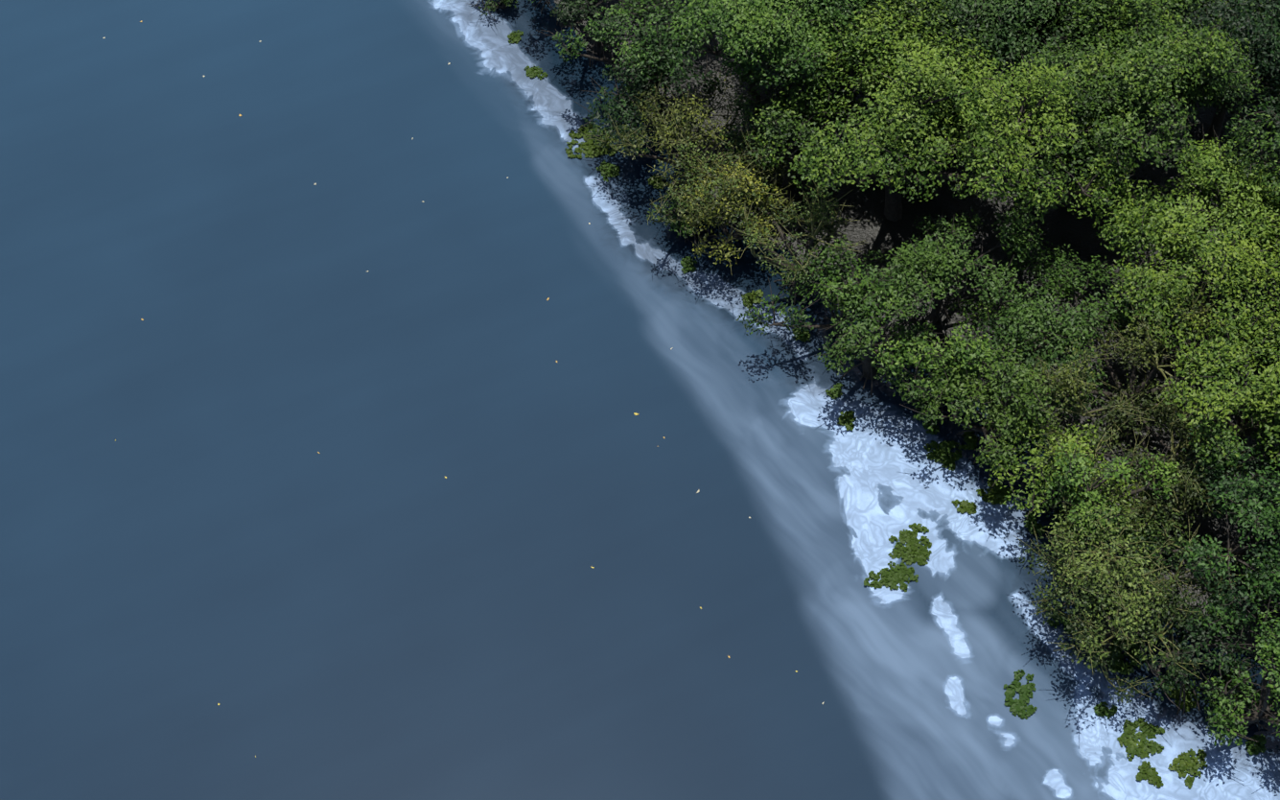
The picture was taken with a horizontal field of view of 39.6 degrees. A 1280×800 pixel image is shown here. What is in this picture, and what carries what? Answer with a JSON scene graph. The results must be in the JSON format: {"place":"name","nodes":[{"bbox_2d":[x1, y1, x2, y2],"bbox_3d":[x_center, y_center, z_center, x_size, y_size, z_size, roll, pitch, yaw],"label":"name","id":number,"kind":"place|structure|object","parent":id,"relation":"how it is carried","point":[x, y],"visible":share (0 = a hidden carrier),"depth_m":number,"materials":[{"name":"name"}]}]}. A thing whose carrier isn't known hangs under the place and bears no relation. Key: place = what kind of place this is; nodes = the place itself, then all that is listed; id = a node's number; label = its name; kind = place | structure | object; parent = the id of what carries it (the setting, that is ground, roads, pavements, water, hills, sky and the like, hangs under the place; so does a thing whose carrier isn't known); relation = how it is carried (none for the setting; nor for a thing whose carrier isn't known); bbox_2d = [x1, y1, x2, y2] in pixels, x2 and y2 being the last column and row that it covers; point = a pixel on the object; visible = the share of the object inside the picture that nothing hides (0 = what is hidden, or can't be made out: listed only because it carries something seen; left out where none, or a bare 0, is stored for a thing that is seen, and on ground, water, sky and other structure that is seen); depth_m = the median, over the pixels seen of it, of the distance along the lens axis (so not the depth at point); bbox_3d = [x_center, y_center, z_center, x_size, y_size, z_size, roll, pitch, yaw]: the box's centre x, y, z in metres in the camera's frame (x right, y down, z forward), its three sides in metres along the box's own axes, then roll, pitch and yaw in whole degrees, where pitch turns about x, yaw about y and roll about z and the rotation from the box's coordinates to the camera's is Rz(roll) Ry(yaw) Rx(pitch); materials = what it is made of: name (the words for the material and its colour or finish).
{"place":"outdoors","nodes":[
{"label":"outdoors","id":0,"kind":"place"},
{"bbox_2d":[0,0,1279,799],"bbox_3d":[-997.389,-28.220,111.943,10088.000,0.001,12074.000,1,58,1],"label":"water","id":1,"kind":"structure","parent":0,"point":[262,546],"depth_m":91.70,"materials":[{"name":"liquid"}]},
{"bbox_2d":[507,29,523,44],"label":"hyacinth","id":2,"kind":"object","parent":1,"relation":"on","point":[514,37],"visible":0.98,"depth_m":107.95,"materials":[{"name":"green plant"}]},
{"bbox_2d":[524,65,547,79],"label":"hyacinth","id":3,"kind":"object","parent":1,"relation":"on","point":[533,71],"visible":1,"depth_m":106.41,"materials":[{"name":"green plant"}]},
{"bbox_2d":[102,20,1030,757],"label":"floating litter","id":4,"kind":"object","parent":1,"relation":"on","point":[547,298],"visible":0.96,"depth_m":93.86,"materials":[{"name":"white"}]},
{"bbox_2d":[564,122,619,158],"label":"hyacinth","id":5,"kind":"object","parent":1,"relation":"on","point":[592,151],"visible":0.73,"depth_m":103.40,"materials":[{"name":"green plant"}]},
{"bbox_2d":[596,160,620,182],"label":"hyacinth","id":6,"kind":"object","parent":1,"relation":"on","point":[609,170],"visible":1,"depth_m":102.43,"materials":[{"name":"green plant"}]},
{"bbox_2d":[648,173,664,188],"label":"hyacinth","id":7,"kind":"object","parent":1,"relation":"on","point":[653,182],"visible":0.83,"depth_m":101.99,"materials":[{"name":"green plant"}]},
{"bbox_2d":[680,256,697,273],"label":"hyacinth","id":8,"kind":"object","parent":1,"relation":"on","point":[686,264],"visible":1,"depth_m":98.89,"materials":[{"name":"green plant"}]},
{"bbox_2d":[741,289,763,308],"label":"hyacinth","id":9,"kind":"object","parent":1,"relation":"on","point":[750,298],"visible":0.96,"depth_m":97.66,"materials":[{"name":"green plant"}]},
{"bbox_2d":[791,327,810,342],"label":"hyacinth","id":10,"kind":"object","parent":1,"relation":"on","point":[803,337],"visible":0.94,"depth_m":96.38,"materials":[{"name":"green plant"}]},
{"bbox_2d":[825,382,842,398],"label":"hyacinth","id":11,"kind":"object","parent":1,"relation":"on","point":[834,392],"visible":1,"depth_m":94.42,"materials":[{"name":"green plant"}]},
{"bbox_2d":[837,410,856,430],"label":"hyacinth","id":12,"kind":"object","parent":1,"relation":"on","point":[848,417],"visible":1,"depth_m":93.52,"materials":[{"name":"green plant"}]},
{"bbox_2d":[863,560,918,592],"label":"hyacinth","id":13,"kind":"object","parent":1,"relation":"on","point":[893,575],"visible":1,"depth_m":88.64,"materials":[{"name":"green plant"}]},
{"bbox_2d":[888,522,931,565],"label":"hyacinth","id":14,"kind":"object","parent":1,"relation":"on","point":[914,550],"visible":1,"depth_m":89.54,"materials":[{"name":"green plant"}]},
{"bbox_2d":[922,417,939,434],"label":"hyacinth","id":15,"kind":"object","parent":1,"relation":"on","point":[936,430],"visible":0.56,"depth_m":93.24,"materials":[{"name":"green plant"}]},
{"bbox_2d":[923,440,961,470],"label":"hyacinth","id":16,"kind":"object","parent":1,"relation":"on","point":[943,449],"visible":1,"depth_m":92.43,"materials":[{"name":"green plant"}]},
{"bbox_2d":[951,499,977,513],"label":"hyacinth","id":17,"kind":"object","parent":1,"relation":"on","point":[968,506],"visible":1,"depth_m":90.77,"materials":[{"name":"green plant"}]},
{"bbox_2d":[957,427,977,449],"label":"hyacinth","id":18,"kind":"object","parent":1,"relation":"on","point":[970,440],"visible":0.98,"depth_m":92.82,"materials":[{"name":"green plant"}]},
{"bbox_2d":[976,479,1014,504],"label":"hyacinth","id":19,"kind":"object","parent":1,"relation":"on","point":[994,493],"visible":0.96,"depth_m":91.17,"materials":[{"name":"green plant"}]},
{"bbox_2d":[1003,669,1037,719],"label":"hyacinth","id":20,"kind":"object","parent":1,"relation":"on","point":[1017,707],"visible":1,"depth_m":85.30,"materials":[{"name":"green plant"}]},
{"bbox_2d":[1024,511,1045,535],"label":"hyacinth","id":21,"kind":"object","parent":1,"relation":"on","point":[1038,527],"visible":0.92,"depth_m":90.18,"materials":[{"name":"green plant"}]},
{"bbox_2d":[1047,612,1076,633],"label":"hyacinth","id":22,"kind":"object","parent":1,"relation":"on","point":[1064,621],"visible":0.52,"depth_m":87.35,"materials":[{"name":"green plant"}]},
{"bbox_2d":[1093,700,1117,718],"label":"hyacinth","id":23,"kind":"object","parent":1,"relation":"on","point":[1102,709],"visible":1,"depth_m":84.89,"materials":[{"name":"green plant"}]},
{"bbox_2d":[1093,637,1143,674],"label":"hyacinth","id":24,"kind":"object","parent":1,"relation":"on","point":[1120,666],"visible":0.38,"depth_m":86.35,"materials":[{"name":"green plant"}]},
{"bbox_2d":[1117,717,1164,761],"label":"hyacinth","id":25,"kind":"object","parent":1,"relation":"on","point":[1146,728],"visible":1,"depth_m":84.16,"materials":[{"name":"green plant"}]},
{"bbox_2d":[1135,760,1163,787],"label":"hyacinth","id":26,"kind":"object","parent":1,"relation":"on","point":[1150,774],"visible":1,"depth_m":83.19,"materials":[{"name":"green plant"}]},
{"bbox_2d":[1164,671,1199,712],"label":"hyacinth","id":27,"kind":"object","parent":1,"relation":"on","point":[1175,692],"visible":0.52,"depth_m":85.26,"materials":[{"name":"green plant"}]},
{"bbox_2d":[1167,747,1207,788],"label":"hyacinth","id":28,"kind":"object","parent":1,"relation":"on","point":[1183,759],"visible":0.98,"depth_m":83.47,"materials":[{"name":"green plant"}]},
{"bbox_2d":[1245,733,1266,754],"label":"hyacinth","id":29,"kind":"object","parent":1,"relation":"on","point":[1256,749],"visible":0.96,"depth_m":84.00,"materials":[{"name":"green plant"}]},
{"bbox_2d":[554,0,1279,675],"bbox_3d":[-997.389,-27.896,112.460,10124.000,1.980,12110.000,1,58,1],"label":"ground","id":30,"kind":"structure","parent":0,"point":[1060,226],"depth_m":99.82,"materials":[{"name":"green plant"}]},
{"bbox_2d":[468,0,518,20],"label":"tree","id":31,"kind":"object","parent":30,"relation":"on","point":[494,8],"visible":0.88,"depth_m":108.16,"materials":[{"name":"green plant"}]},
{"bbox_2d":[530,0,609,32],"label":"mangrove","id":32,"kind":"object","parent":30,"relation":"on","point":[560,8],"visible":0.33,"depth_m":108.50,"materials":[{"name":"green plant"}]},
{"bbox_2d":[545,0,687,68],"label":"tree","id":33,"kind":"object","parent":30,"relation":"on","point":[590,8],"visible":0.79,"depth_m":102.67,"materials":[{"name":"green plant"}]},
{"bbox_2d":[535,0,706,111],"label":"mangrove","id":34,"kind":"object","parent":30,"relation":"on","point":[616,32],"visible":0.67,"depth_m":100.33,"materials":[{"name":"green plant"}]},
{"bbox_2d":[574,11,733,156],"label":"mangrove","id":35,"kind":"object","parent":30,"relation":"on","point":[634,122],"visible":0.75,"depth_m":99.49,"materials":[{"name":"green plant"}]},
{"bbox_2d":[659,181,720,240],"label":"bush","id":36,"kind":"object","parent":30,"relation":"on","point":[678,223],"visible":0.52,"depth_m":98.44,"materials":[{"name":"green plant"}]},
{"bbox_2d":[587,71,800,237],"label":"mangrove","id":37,"kind":"object","parent":30,"relation":"on","point":[663,139],"visible":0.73,"depth_m":97.29,"materials":[{"name":"green plant"}]},
{"bbox_2d":[646,119,780,252],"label":"mangrove","id":38,"kind":"object","parent":30,"relation":"on","point":[691,154],"visible":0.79,"depth_m":96.13,"materials":[{"name":"green plant"}]},
{"bbox_2d":[666,147,809,271],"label":"mangrove","id":39,"kind":"object","parent":30,"relation":"on","point":[729,241],"visible":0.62,"depth_m":96.05,"materials":[{"name":"green plant"}]},
{"bbox_2d":[717,41,779,108],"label":"snag","id":40,"kind":"object","parent":30,"relation":"on","point":[755,92],"visible":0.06,"depth_m":102.82,"materials":[{"name":"plant"}]},
{"bbox_2d":[668,0,885,113],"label":"mangrove","id":41,"kind":"object","parent":30,"relation":"on","point":[756,23],"visible":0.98,"depth_m":94.24,"materials":[{"name":"green plant"}]},
{"bbox_2d":[713,43,868,196],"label":"mangrove","id":42,"kind":"object","parent":30,"relation":"on","point":[802,123],"visible":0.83,"depth_m":96.06,"materials":[{"name":"green plant"}]},
{"bbox_2d":[728,166,868,304],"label":"mangrove","id":43,"kind":"object","parent":30,"relation":"on","point":[784,264],"visible":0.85,"depth_m":93.81,"materials":[{"name":"green plant"}]},
{"bbox_2d":[735,239,923,356],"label":"mangrove","id":44,"kind":"object","parent":30,"relation":"on","point":[849,295],"visible":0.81,"depth_m":92.69,"materials":[{"name":"green plant"}]},
{"bbox_2d":[747,0,936,65],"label":"mangrove","id":45,"kind":"object","parent":30,"relation":"on","point":[873,5],"visible":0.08,"depth_m":95.75,"materials":[{"name":"green plant"}]},
{"bbox_2d":[814,232,958,400],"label":"mangrove","id":46,"kind":"object","parent":30,"relation":"on","point":[866,339],"visible":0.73,"depth_m":90.51,"materials":[{"name":"green plant"}]},
{"bbox_2d":[897,377,957,430],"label":"sapling","id":47,"kind":"object","parent":30,"relation":"on","point":[925,407],"visible":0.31,"depth_m":92.19,"materials":[{"name":"green plant"}]},
{"bbox_2d":[785,0,1082,221],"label":"mangrove","id":48,"kind":"object","parent":30,"relation":"on","point":[897,164],"visible":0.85,"depth_m":91.57,"materials":[{"name":"green plant"}]},
{"bbox_2d":[868,273,1005,423],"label":"mangrove","id":49,"kind":"object","parent":30,"relation":"on","point":[963,358],"visible":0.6,"depth_m":89.64,"materials":[{"name":"green plant"}]},
{"bbox_2d":[843,0,1072,140],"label":"mangrove","id":50,"kind":"object","parent":30,"relation":"on","point":[962,6],"visible":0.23,"depth_m":94.84,"materials":[{"name":"green plant"}]},
{"bbox_2d":[929,69,994,166],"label":"snag","id":51,"kind":"object","parent":30,"relation":"on","point":[942,127],"depth_m":99.39,"materials":[{"name":"plant"}]},
{"bbox_2d":[876,199,1048,341],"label":"mangrove","id":52,"kind":"object","parent":30,"relation":"on","point":[947,280],"visible":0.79,"depth_m":91.17,"materials":[{"name":"green plant"}]},
{"bbox_2d":[889,0,1047,103],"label":"mangrove","id":53,"kind":"object","parent":30,"relation":"on","point":[1007,56],"visible":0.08,"depth_m":96.58,"materials":[{"name":"green plant"}]},
{"bbox_2d":[899,337,1060,476],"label":"mangrove","id":54,"kind":"object","parent":30,"relation":"on","point":[1003,419],"visible":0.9,"depth_m":88.25,"materials":[{"name":"green plant"}]},
{"bbox_2d":[926,65,1143,232],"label":"mangrove","id":55,"kind":"object","parent":30,"relation":"on","point":[1062,166],"visible":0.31,"depth_m":92.24,"materials":[{"name":"green plant"}]},
{"bbox_2d":[916,0,1163,98],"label":"mangrove","id":56,"kind":"object","parent":30,"relation":"on","point":[1009,9],"visible":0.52,"depth_m":95.65,"materials":[{"name":"green plant"}]},
{"bbox_2d":[977,240,1151,418],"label":"mangrove","id":57,"kind":"object","parent":30,"relation":"on","point":[1024,324],"visible":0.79,"depth_m":90.76,"materials":[{"name":"green plant"}]},
{"bbox_2d":[985,397,1145,521],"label":"mangrove","id":58,"kind":"object","parent":30,"relation":"on","point":[1044,471],"visible":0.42,"depth_m":86.99,"materials":[{"name":"green plant"}]},
{"bbox_2d":[1026,481,1117,565],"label":"bush","id":59,"kind":"object","parent":30,"relation":"on","point":[1057,513],"visible":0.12,"depth_m":89.69,"materials":[{"name":"green plant"}]},
{"bbox_2d":[1044,105,1149,207],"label":"snag","id":60,"kind":"object","parent":30,"relation":"on","point":[1064,202],"depth_m":97.95,"materials":[{"name":"plant"}]},
{"bbox_2d":[1044,432,1179,549],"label":"mangrove","id":61,"kind":"object","parent":30,"relation":"on","point":[1062,481],"visible":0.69,"depth_m":84.87,"materials":[{"name":"green plant"}]},
{"bbox_2d":[1041,479,1203,672],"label":"mangrove","id":62,"kind":"object","parent":30,"relation":"on","point":[1083,564],"visible":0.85,"depth_m":82.82,"materials":[{"name":"green plant"}]},
{"bbox_2d":[1013,494,1246,703],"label":"mangrove","id":63,"kind":"object","parent":30,"relation":"on","point":[1105,645],"visible":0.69,"depth_m":83.35,"materials":[{"name":"green plant"}]},
{"bbox_2d":[1023,278,1245,491],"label":"mangrove","id":64,"kind":"object","parent":30,"relation":"on","point":[1066,380],"visible":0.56,"depth_m":88.27,"materials":[{"name":"green plant"}]},
{"bbox_2d":[1017,0,1263,190],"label":"mangrove","id":65,"kind":"object","parent":30,"relation":"on","point":[1127,108],"visible":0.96,"depth_m":92.45,"materials":[{"name":"green plant"}]},
{"bbox_2d":[1030,374,1263,528],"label":"mangrove","id":66,"kind":"object","parent":30,"relation":"on","point":[1189,481],"visible":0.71,"depth_m":86.27,"materials":[{"name":"green plant"}]},
{"bbox_2d":[1109,586,1188,649],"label":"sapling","id":67,"kind":"object","parent":30,"relation":"on","point":[1154,627],"visible":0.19,"depth_m":85.62,"materials":[{"name":"green plant"}]},
{"bbox_2d":[1021,0,1279,75],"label":"mangrove","id":68,"kind":"object","parent":30,"relation":"on","point":[1188,3],"visible":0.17,"depth_m":97.88,"materials":[{"name":"green plant"}]},
{"bbox_2d":[1055,125,1279,289],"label":"mangrove","id":69,"kind":"object","parent":30,"relation":"on","point":[1249,204],"visible":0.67,"depth_m":91.72,"materials":[{"name":"green plant"}]},
{"bbox_2d":[1108,199,1279,391],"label":"mangrove","id":70,"kind":"object","parent":30,"relation":"on","point":[1142,288],"visible":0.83,"depth_m":88.32,"materials":[{"name":"green plant"}]},
{"bbox_2d":[1108,418,1279,623],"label":"mangrove","id":71,"kind":"object","parent":30,"relation":"on","point":[1258,515],"visible":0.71,"depth_m":83.56,"materials":[{"name":"green plant"}]},
{"bbox_2d":[1117,0,1279,146],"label":"mangrove","id":72,"kind":"object","parent":30,"relation":"on","point":[1217,122],"visible":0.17,"depth_m":96.61,"materials":[{"name":"green plant"}]},
{"bbox_2d":[1136,582,1267,714],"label":"mangrove","id":73,"kind":"object","parent":30,"relation":"on","point":[1173,679],"visible":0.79,"depth_m":82.84,"materials":[{"name":"green plant"}]},
{"bbox_2d":[1160,256,1279,467],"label":"mangrove","id":74,"kind":"object","parent":30,"relation":"on","point":[1263,411],"visible":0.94,"depth_m":85.25,"materials":[{"name":"green plant"}]},
{"bbox_2d":[1178,0,1279,114],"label":"tree","id":75,"kind":"object","parent":30,"relation":"on","point":[1235,7],"visible":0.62,"depth_m":96.25,"materials":[{"name":"green plant"}]},
{"bbox_2d":[1187,650,1279,729],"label":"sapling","id":76,"kind":"object","parent":30,"relation":"on","point":[1230,686],"visible":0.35,"depth_m":84.27,"materials":[{"name":"green plant"}]},
{"bbox_2d":[1196,590,1279,745],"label":"mangrove","id":77,"kind":"object","parent":30,"relation":"on","point":[1261,710],"visible":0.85,"depth_m":81.77,"materials":[{"name":"green plant"}]},
{"bbox_2d":[1216,0,1279,113],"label":"tree","id":78,"kind":"object","parent":30,"relation":"on","point":[1265,47],"visible":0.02,"depth_m":97.45,"materials":[{"name":"green plant"}]},
{"bbox_2d":[1222,108,1279,279],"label":"tree","id":79,"kind":"object","parent":30,"relation":"on","point":[1266,162],"visible":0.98,"depth_m":90.88,"materials":[{"name":"green plant"}]},
{"bbox_2d":[1233,539,1279,667],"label":"tree","id":80,"kind":"object","parent":30,"relation":"on","point":[1261,603],"visible":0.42,"depth_m":83.35,"materials":[{"name":"green plant"}]},
{"bbox_2d":[1255,58,1279,148],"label":"mangrove","id":81,"kind":"object","parent":30,"relation":"on","point":[1273,84],"visible":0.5,"depth_m":96.02,"materials":[{"name":"green plant"}]},
{"bbox_2d":[1270,497,1279,528],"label":"mangrove","id":82,"kind":"object","parent":30,"relation":"on","point":[1277,511],"visible":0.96,"depth_m":82.10,"materials":[{"name":"green plant"}]}
]}

